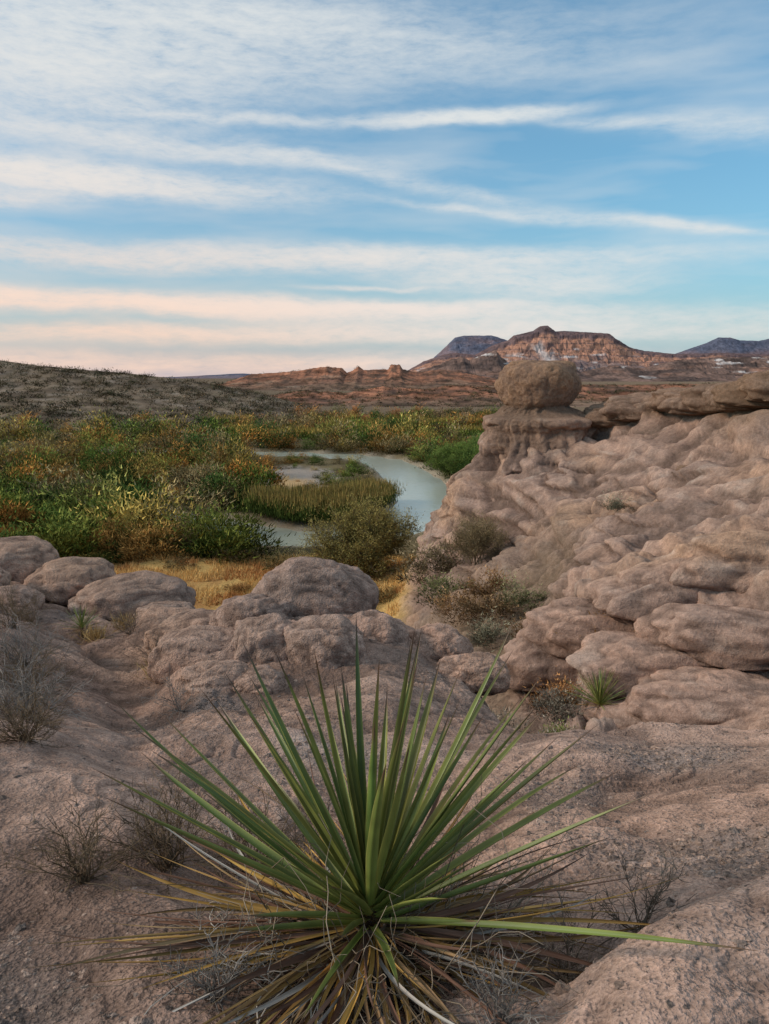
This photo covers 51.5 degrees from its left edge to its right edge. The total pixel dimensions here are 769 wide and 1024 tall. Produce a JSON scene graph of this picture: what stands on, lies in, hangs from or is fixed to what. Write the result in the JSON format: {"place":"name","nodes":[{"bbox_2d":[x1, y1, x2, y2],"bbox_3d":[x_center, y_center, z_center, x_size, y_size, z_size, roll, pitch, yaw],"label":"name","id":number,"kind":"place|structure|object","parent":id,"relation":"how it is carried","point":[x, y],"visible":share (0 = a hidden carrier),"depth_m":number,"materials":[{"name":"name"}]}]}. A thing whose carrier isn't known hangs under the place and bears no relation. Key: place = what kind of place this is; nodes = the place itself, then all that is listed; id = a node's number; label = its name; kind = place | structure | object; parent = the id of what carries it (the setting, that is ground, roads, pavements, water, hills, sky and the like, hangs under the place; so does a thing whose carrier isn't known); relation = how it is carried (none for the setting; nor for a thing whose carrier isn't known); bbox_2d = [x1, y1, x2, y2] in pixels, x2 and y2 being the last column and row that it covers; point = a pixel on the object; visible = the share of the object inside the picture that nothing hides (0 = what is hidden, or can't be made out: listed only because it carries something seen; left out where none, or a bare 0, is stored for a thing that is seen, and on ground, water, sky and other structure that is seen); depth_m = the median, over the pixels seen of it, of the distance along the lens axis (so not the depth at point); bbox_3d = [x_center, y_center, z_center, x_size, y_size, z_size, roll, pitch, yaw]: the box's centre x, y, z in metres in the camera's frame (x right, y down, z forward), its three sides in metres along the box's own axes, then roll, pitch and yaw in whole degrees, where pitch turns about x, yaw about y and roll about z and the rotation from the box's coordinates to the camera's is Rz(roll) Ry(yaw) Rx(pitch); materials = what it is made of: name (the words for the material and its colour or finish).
{"place":"outdoors","nodes":[
{"label":"outdoors","id":0,"kind":"place"},
{"bbox_2d":[0,361,328,436],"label":"desert hill","id":1,"kind":"structure","parent":0,"point":[48,391],"depth_m":217.40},
{"bbox_2d":[0,358,326,438],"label":"hillside scrub","id":2,"kind":"object","parent":1,"relation":"on","point":[171,415],"visible":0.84,"depth_m":214.96,"materials":[{"name":"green plant"}]},
{"bbox_2d":[191,413,223,437],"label":"cottonwood tree","id":3,"kind":"object","parent":1,"relation":"on","point":[198,417],"visible":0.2,"depth_m":149.08,"materials":[{"name":"green plant"}]},
{"bbox_2d":[244,414,283,443],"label":"cottonwood tree","id":4,"kind":"object","parent":1,"relation":"on","point":[257,420],"visible":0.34,"depth_m":140.11,"materials":[{"name":"green plant"}]},
{"bbox_2d":[164,373,249,377],"bbox_3d":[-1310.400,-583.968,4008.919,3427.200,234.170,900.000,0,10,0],"label":"distant hill","id":5,"kind":"structure","parent":0,"point":[226,376],"depth_m":3962.33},
{"bbox_2d":[10,449,446,545],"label":"river","id":6,"kind":"structure","parent":0,"point":[423,490],"depth_m":83.99,"materials":[{"name":"grey liquid"}]},
{"bbox_2d":[220,364,496,390],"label":"desert hill","id":7,"kind":"structure","parent":0,"point":[369,376],"depth_m":731.14,"materials":[{"name":"brown stone"}]},
{"bbox_2d":[226,364,596,389],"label":"hillside scrub","id":8,"kind":"object","parent":7,"relation":"on","point":[354,379],"visible":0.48,"depth_m":721.13,"materials":[{"name":"green plant"}]},
{"bbox_2d":[0,378,768,1023],"bbox_3d":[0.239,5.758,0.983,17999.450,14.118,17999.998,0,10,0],"label":"ground","id":9,"kind":"structure","parent":0,"point":[572,536],"depth_m":4.17,"materials":[{"name":"beige stone"}]},
{"bbox_2d":[0,567,11,585],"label":"boulder","id":10,"kind":"object","parent":9,"relation":"on","point":[3,574],"visible":0.74,"depth_m":10.82,"materials":[{"name":"stone"}]},
{"bbox_2d":[0,584,44,610],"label":"boulder","id":11,"kind":"object","parent":9,"relation":"on","point":[24,590],"visible":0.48,"depth_m":10.26,"materials":[{"name":"grey stone"}]},
{"bbox_2d":[0,573,50,634],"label":"dry brush","id":12,"kind":"object","parent":9,"relation":"on","point":[14,610],"visible":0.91,"depth_m":7.69,"materials":[{"name":"plant"}]},
{"bbox_2d":[0,536,59,583],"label":"boulder","id":13,"kind":"object","parent":9,"relation":"on","point":[22,558],"visible":0.55,"depth_m":11.82,"materials":[{"name":"brown stone"}]},
{"bbox_2d":[3,589,59,621],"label":"dry brush","id":14,"kind":"object","parent":9,"relation":"on","point":[28,617],"visible":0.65,"depth_m":9.66,"materials":[{"name":"plant"}]},
{"bbox_2d":[0,675,74,754],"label":"dry brush","id":15,"kind":"object","parent":9,"relation":"on","point":[25,735],"visible":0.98,"depth_m":3.91,"materials":[{"name":"brown plant"}]},
{"bbox_2d":[0,610,81,669],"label":"dry brush","id":16,"kind":"object","parent":9,"relation":"on","point":[30,653],"visible":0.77,"depth_m":6.49,"materials":[{"name":"plant"}]},
{"bbox_2d":[0,633,94,700],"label":"dry brush","id":17,"kind":"object","parent":9,"relation":"on","point":[32,670],"visible":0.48,"depth_m":5.58,"materials":[{"name":"brown plant"}]},
{"bbox_2d":[0,649,96,729],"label":"dry brush","id":18,"kind":"object","parent":9,"relation":"on","point":[25,691],"visible":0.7,"depth_m":4.78,"materials":[{"name":"brown plant"}]},
{"bbox_2d":[23,556,115,605],"bbox_3d":[-4.585,0.979,11.759,1.273,0.581,1.449,0,10,0],"label":"boulder","id":19,"kind":"object","parent":9,"relation":"on","point":[67,578],"visible":0.7,"depth_m":11.29,"materials":[{"name":"stone"}]},
{"bbox_2d":[53,603,105,637],"bbox_3d":[-3.615,1.330,9.496,0.688,0.571,0.503,-4,10,-22],"label":"yucca plant","id":20,"kind":"object","parent":9,"relation":"on","point":[81,624],"visible":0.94,"depth_m":9.46,"materials":[{"name":"green plant"}]},
{"bbox_2d":[0,784,166,916],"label":"dry brush","id":21,"kind":"object","parent":9,"relation":"on","point":[78,877],"visible":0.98,"depth_m":2.50,"materials":[{"name":"brown plant"}]},
{"bbox_2d":[70,610,153,681],"bbox_3d":[-2.756,1.424,8.324,0.955,0.806,3.349,-4,11,-25],"label":"grass tuft","id":22,"kind":"object","parent":9,"relation":"on","point":[94,635],"visible":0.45,"depth_m":9.37,"materials":[{"name":"brown plant"}]},
{"bbox_2d":[91,593,154,635],"bbox_3d":[-2.994,1.229,9.355,0.819,0.546,0.714,0,10,0],"label":"dry brush","id":23,"kind":"object","parent":9,"relation":"on","point":[129,624],"visible":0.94,"depth_m":9.31,"materials":[{"name":"brown plant"}]},
{"bbox_2d":[68,570,195,621],"bbox_3d":[-3.538,1.193,11.151,1.701,0.610,1.365,0,10,0],"label":"boulder","id":24,"kind":"object","parent":9,"relation":"on","point":[120,592],"visible":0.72,"depth_m":10.84,"materials":[{"name":"grey stone"}]},
{"bbox_2d":[113,627,163,670],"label":"dry brush","id":25,"kind":"object","parent":9,"relation":"on","point":[140,650],"visible":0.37,"depth_m":7.92,"materials":[{"name":"brown plant"}]},
{"bbox_2d":[132,600,195,616],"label":"boulder","id":26,"kind":"object","parent":9,"relation":"on","point":[177,604],"visible":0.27,"depth_m":10.54,"materials":[{"name":"stone"}]},
{"bbox_2d":[138,661,194,729],"bbox_3d":[-1.617,1.334,5.777,0.530,0.491,0.527,5,11,29],"label":"dry brush","id":27,"kind":"object","parent":9,"relation":"on","point":[176,709],"visible":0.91,"depth_m":5.80,"materials":[{"name":"brown plant"}]},
{"bbox_2d":[84,756,256,900],"bbox_3d":[-0.726,1.119,2.775,0.569,0.464,0.700,0,10,0],"label":"dry brush","id":28,"kind":"object","parent":9,"relation":"on","point":[167,865],"visible":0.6,"depth_m":2.78,"materials":[{"name":"brown plant"}]},
{"bbox_2d":[0,447,352,571],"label":"river thicket","id":29,"kind":"object","parent":9,"relation":"on","point":[98,523],"visible":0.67,"depth_m":56.14,"materials":[{"name":"green plant"}]},
{"bbox_2d":[143,608,213,650],"bbox_3d":[-2.014,1.321,8.544,0.987,0.461,0.961,4,10,22],"label":"boulder","id":30,"kind":"object","parent":9,"relation":"on","point":[183,619],"visible":0.25,"depth_m":8.37,"materials":[{"name":"beige stone"}]},
{"bbox_2d":[147,624,234,684],"bbox_3d":[-1.586,1.284,7.116,0.996,0.477,0.854,0,10,0],"label":"boulder","id":31,"kind":"object","parent":9,"relation":"on","point":[179,649],"visible":0.45,"depth_m":6.84,"materials":[{"name":"beige stone"}]},
{"bbox_2d":[172,659,249,697],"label":"boulder","id":32,"kind":"object","parent":9,"relation":"on","point":[202,675],"visible":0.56,"depth_m":6.23,"materials":[{"name":"beige stone"}]},
{"bbox_2d":[146,897,302,1016],"bbox_3d":[-0.346,1.059,1.892,0.354,0.290,0.363,5,11,26],"label":"dry brush","id":33,"kind":"object","parent":9,"relation":"on","point":[214,995],"visible":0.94,"depth_m":1.84,"materials":[{"name":"grey plant"}]},
{"bbox_2d":[0,414,483,488],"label":"river thicket","id":34,"kind":"object","parent":9,"relation":"on","point":[174,456],"visible":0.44,"depth_m":105.40,"materials":[{"name":"green plant"}]},
{"bbox_2d":[165,778,318,885],"bbox_3d":[-0.536,1.267,2.993,0.679,0.532,0.589,0,10,0],"label":"dry brush","id":35,"kind":"object","parent":9,"relation":"on","point":[239,839],"visible":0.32,"depth_m":3.02,"materials":[{"name":"brown plant"}]},
{"bbox_2d":[209,593,291,626],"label":"boulder","id":36,"kind":"object","parent":9,"relation":"on","point":[229,612],"visible":0.44,"depth_m":7.43,"materials":[{"name":"grey stone"}]},
{"bbox_2d":[0,401,502,447],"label":"river thicket","id":37,"kind":"object","parent":9,"relation":"on","point":[301,419],"visible":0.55,"depth_m":152.34,"materials":[{"name":"green plant"}]},
{"bbox_2d":[232,664,290,694],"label":"boulder","id":38,"kind":"object","parent":9,"relation":"on","point":[274,681],"visible":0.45,"depth_m":6.17,"materials":[{"name":"beige stone"}]},
{"bbox_2d":[231,613,292,663],"bbox_3d":[-1.033,1.179,7.041,0.669,0.534,0.761,0,10,0],"label":"boulder","id":39,"kind":"object","parent":9,"relation":"on","point":[261,637],"visible":0.45,"depth_m":6.75,"materials":[{"name":"beige stone"}]},
{"bbox_2d":[112,551,414,615],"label":"dry grass","id":40,"kind":"structure","parent":9,"relation":"on","point":[217,567],"depth_m":47.07,"materials":[{"name":"yellow plant"}]},
{"bbox_2d":[236,785,346,864],"bbox_3d":[-0.274,1.324,3.182,0.568,0.462,0.525,-7,12,-37],"label":"dry brush","id":41,"kind":"object","parent":9,"relation":"on","point":[313,850],"visible":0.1,"depth_m":3.19,"materials":[{"name":"brown plant"}]},
{"bbox_2d":[251,556,378,616],"bbox_3d":[-0.714,0.801,8.055,1.317,0.720,0.995,0,10,0],"label":"boulder","id":42,"kind":"object","parent":9,"relation":"on","point":[305,586],"visible":0.59,"depth_m":7.69,"materials":[{"name":"grey stone"}]},
{"bbox_2d":[234,475,403,522],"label":"reed bed","id":43,"kind":"object","parent":9,"relation":"on","point":[295,504],"visible":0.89,"depth_m":64.62,"materials":[{"name":"green plant"}]},
{"bbox_2d":[284,614,365,669],"bbox_3d":[-0.542,1.210,6.906,0.817,0.656,0.727,0,10,0],"label":"boulder","id":44,"kind":"object","parent":9,"relation":"on","point":[329,640],"visible":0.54,"depth_m":6.64,"materials":[{"name":"beige stone"}]},
{"bbox_2d":[209,413,484,439],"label":"reed bed","id":45,"kind":"object","parent":9,"relation":"on","point":[309,431],"visible":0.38,"depth_m":153.56,"materials":[{"name":"green plant"}]},
{"bbox_2d":[296,489,424,579],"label":"mesquite tree","id":46,"kind":"object","parent":9,"relation":"on","point":[367,541],"visible":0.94,"depth_m":45.92,"materials":[{"name":"green plant"}]},
{"bbox_2d":[348,610,411,644],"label":"boulder","id":47,"kind":"object","parent":9,"relation":"on","point":[378,626],"visible":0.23,"depth_m":7.29,"materials":[{"name":"beige stone"}]},
{"bbox_2d":[362,407,400,435],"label":"cottonwood tree","id":48,"kind":"object","parent":9,"relation":"on","point":[384,422],"visible":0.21,"depth_m":149.13,"materials":[{"name":"green plant"}]},
{"bbox_2d":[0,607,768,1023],"bbox_3d":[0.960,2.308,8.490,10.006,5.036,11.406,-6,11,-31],"label":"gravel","id":49,"kind":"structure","parent":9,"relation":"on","point":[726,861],"depth_m":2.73,"materials":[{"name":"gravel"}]},
{"bbox_2d":[17,618,761,1023],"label":"yucca plant","id":50,"kind":"object","parent":9,"relation":"on","point":[369,928],"visible":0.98,"depth_m":1.94,"materials":[{"name":"green plant"}]},
{"bbox_2d":[220,488,636,733],"bbox_3d":[1.024,2.692,31.348,14.222,7.868,41.173,-4,10,-20],"label":"desert shrub","id":51,"kind":"object","parent":9,"relation":"on","point":[498,604],"visible":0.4,"depth_m":26.17,"materials":[{"name":"green plant"}]},
{"bbox_2d":[410,623,473,661],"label":"boulder","id":52,"kind":"object","parent":9,"relation":"on","point":[438,641],"visible":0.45,"depth_m":7.43,"materials":[{"name":"beige stone"}]},
{"bbox_2d":[423,438,478,478],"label":"willow shrub","id":53,"kind":"object","parent":9,"relation":"on","point":[444,462],"visible":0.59,"depth_m":91.56,"materials":[{"name":"green plant"}]},
{"bbox_2d":[451,430,483,448],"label":"willow shrub","id":54,"kind":"object","parent":9,"relation":"on","point":[476,440],"visible":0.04,"depth_m":97.79,"materials":[{"name":"green plant"}]},
{"bbox_2d":[436,651,510,695],"bbox_3d":[0.789,1.436,7.148,0.690,0.343,0.597,0,10,0],"label":"boulder","id":55,"kind":"object","parent":9,"relation":"on","point":[474,669],"visible":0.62,"depth_m":6.95,"materials":[{"name":"beige stone"}]},
{"bbox_2d":[435,509,516,564],"bbox_3d":[3.945,1.308,33.772,3.710,2.972,3.325,0,10,0],"label":"mesquite tree","id":56,"kind":"object","parent":9,"relation":"on","point":[483,537],"visible":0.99,"depth_m":33.42,"materials":[{"name":"green plant"}]},
{"bbox_2d":[418,360,591,557],"bbox_3d":[7.953,-2.957,42.169,11.032,10.025,10.776,3,10,19],"label":"hoodoo","id":57,"kind":"object","parent":9,"relation":"on","point":[536,410],"visible":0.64,"depth_m":39.98,"materials":[{"name":"brown stone"}]},
{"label":"cap rock","id":58,"kind":"object","parent":57,"relation":"in","visible":0},
{"bbox_2d":[587,427,600,439],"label":"cap rock","id":59,"kind":"object","parent":58,"relation":"on","point":[592,432],"visible":0.12,"depth_m":40.15,"materials":[{"name":"brown stone"}]},
{"bbox_2d":[441,925,570,1023],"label":"dry brush","id":60,"kind":"object","parent":9,"relation":"on","point":[504,1008],"visible":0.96,"depth_m":1.69,"materials":[{"name":"grey plant"}]},
{"bbox_2d":[500,628,577,691],"bbox_3d":[4.037,3.235,17.980,3.135,1.418,2.009,0,10,0],"label":"rock ledge","id":61,"kind":"object","parent":9,"relation":"on","point":[528,663],"visible":0.38,"depth_m":17.28,"materials":[{"name":"beige stone"}]},
{"bbox_2d":[490,872,613,986],"bbox_3d":[0.430,1.098,1.998,0.319,0.335,0.469,4,10,21],"label":"dry brush","id":62,"kind":"object","parent":9,"relation":"on","point":[566,977],"visible":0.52,"depth_m":1.97,"materials":[{"name":"brown plant"}]},
{"bbox_2d":[521,597,634,658],"bbox_3d":[5.151,2.574,17.271,4.248,1.409,2.140,0,10,0],"label":"rock ledge","id":63,"kind":"object","parent":9,"relation":"on","point":[566,619],"visible":0.34,"depth_m":17.03,"materials":[{"name":"beige stone"}]},
{"bbox_2d":[578,411,607,430],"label":"cap rock","id":64,"kind":"object","parent":9,"relation":"on","point":[582,413],"visible":0.15,"depth_m":40.53,"materials":[{"name":"brown stone"}]},
{"bbox_2d":[561,667,625,717],"bbox_3d":[4.027,3.361,14.907,1.483,1.175,1.311,0,10,0],"label":"yucca plant","id":65,"kind":"object","parent":9,"relation":"on","point":[598,692],"visible":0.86,"depth_m":14.78,"materials":[{"name":"green plant"}]},
{"bbox_2d":[583,402,631,427],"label":"cap rock","id":66,"kind":"object","parent":9,"relation":"on","point":[595,417],"visible":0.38,"depth_m":39.68,"materials":[{"name":"brown stone"}]},
{"bbox_2d":[599,392,648,421],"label":"cap rock","id":67,"kind":"object","parent":66,"relation":"on","point":[620,408],"visible":0.62,"depth_m":38.16,"materials":[{"name":"brown stone"}]},
{"bbox_2d":[583,697,643,729],"bbox_3d":[4.994,3.889,14.751,2.509,0.890,2.086,0,10,0],"label":"rock ledge","id":68,"kind":"object","parent":9,"relation":"on","point":[618,714],"visible":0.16,"depth_m":14.48,"materials":[{"name":"beige stone"}]},
{"bbox_2d":[584,840,696,955],"bbox_3d":[0.721,1.078,2.186,0.381,0.335,0.356,0,10,0],"label":"dry brush","id":69,"kind":"object","parent":9,"relation":"on","point":[648,909],"visible":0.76,"depth_m":2.16,"materials":[{"name":"brown plant"}]},
{"bbox_2d":[566,631,722,699],"bbox_3d":[5.731,3.016,15.724,4.379,1.130,2.071,0,10,0],"label":"rock ledge","id":70,"kind":"object","parent":9,"relation":"on","point":[631,658],"visible":0.37,"depth_m":15.14,"materials":[{"name":"beige stone"}]},
{"bbox_2d":[584,557,711,628],"bbox_3d":[6.703,1.680,16.684,4.703,1.543,1.996,0,10,0],"label":"rock ledge","id":71,"kind":"object","parent":9,"relation":"on","point":[629,596],"visible":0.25,"depth_m":16.15,"materials":[{"name":"beige stone"}]},
{"bbox_2d":[634,392,663,412],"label":"cap rock","id":72,"kind":"object","parent":9,"relation":"on","point":[642,405],"visible":0.16,"depth_m":37.59,"materials":[{"name":"brown stone"}]},
{"bbox_2d":[647,387,687,411],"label":"cap rock","id":73,"kind":"object","parent":9,"relation":"on","point":[657,398],"visible":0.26,"depth_m":36.33,"materials":[{"name":"brown stone"}]},
{"bbox_2d":[675,465,687,470],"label":"boulder","id":74,"kind":"object","parent":9,"relation":"on","point":[680,467],"visible":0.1,"depth_m":30.61,"materials":[{"name":"brown stone"}]},
{"bbox_2d":[657,392,706,415],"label":"cap rock","id":75,"kind":"object","parent":9,"relation":"on","point":[671,403],"visible":0.32,"depth_m":34.74,"materials":[{"name":"brown stone"}]},
{"bbox_2d":[624,666,768,724],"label":"rock ledge","id":76,"kind":"object","parent":9,"relation":"on","point":[680,695],"visible":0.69,"depth_m":13.88,"materials":[{"name":"beige stone"}]},
{"bbox_2d":[634,603,768,670],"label":"rock ledge","id":77,"kind":"object","parent":9,"relation":"on","point":[726,637],"visible":0.91,"depth_m":14.71,"materials":[{"name":"beige stone"}]},
{"bbox_2d":[680,381,728,413],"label":"cap rock","id":78,"kind":"object","parent":9,"relation":"on","point":[693,400],"visible":0.41,"depth_m":33.56,"materials":[{"name":"brown stone"}]},
{"bbox_2d":[669,529,768,593],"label":"rock ledge","id":79,"kind":"object","parent":9,"relation":"on","point":[736,561],"visible":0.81,"depth_m":15.65,"materials":[{"name":"brown stone"}]},
{"bbox_2d":[702,381,760,412],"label":"cap rock","id":80,"kind":"object","parent":9,"relation":"on","point":[708,395],"visible":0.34,"depth_m":31.89,"materials":[{"name":"brown stone"}]},
{"bbox_2d":[711,371,768,407],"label":"cap rock","id":81,"kind":"object","parent":9,"relation":"on","point":[731,393],"visible":0.71,"depth_m":30.44,"materials":[{"name":"brown stone"}]},
{"bbox_2d":[739,370,768,402],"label":"cap rock","id":82,"kind":"object","parent":9,"relation":"on","point":[754,387],"visible":0.98,"depth_m":29.22,"materials":[{"name":"brown stone"}]},
{"bbox_2d":[0,0,768,376],"label":"sky","id":83,"kind":"structure","parent":0,"point":[188,187],"materials":[{"name":"blue"}]},
{"bbox_2d":[434,335,506,357],"bbox_3d":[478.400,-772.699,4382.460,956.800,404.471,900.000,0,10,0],"label":"mesa","id":84,"kind":"structure","parent":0,"point":[474,345],"depth_m":4427.74,"materials":[{"name":"grey stone"}]},
{"bbox_2d":[270,383,706,406],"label":"desert hill","id":85,"kind":"structure","parent":0,"point":[453,388],"depth_m":342.97,"materials":[{"name":"brown stone"}]},
{"bbox_2d":[271,382,713,407],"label":"hillside scrub","id":86,"kind":"object","parent":85,"relation":"on","point":[462,385],"visible":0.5,"depth_m":344.94,"materials":[{"name":"brown plant"}]},
{"bbox_2d":[409,326,768,371],"bbox_3d":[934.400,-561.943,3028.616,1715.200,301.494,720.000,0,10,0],"label":"mesa","id":87,"kind":"structure","parent":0,"point":[583,351],"depth_m":3046.82,"materials":[{"name":"brown stone"}]},
{"bbox_2d":[418,350,768,381],"bbox_3d":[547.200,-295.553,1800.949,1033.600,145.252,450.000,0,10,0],"label":"desert hill","id":88,"kind":"structure","parent":0,"point":[492,364],"depth_m":1799.96,"materials":[{"name":"brown stone"}]},
{"bbox_2d":[676,337,768,354],"bbox_3d":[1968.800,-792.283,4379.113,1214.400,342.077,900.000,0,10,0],"label":"mesa","id":89,"kind":"structure","parent":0,"point":[724,345],"depth_m":4436.48,"materials":[{"name":"stone"}]}
]}

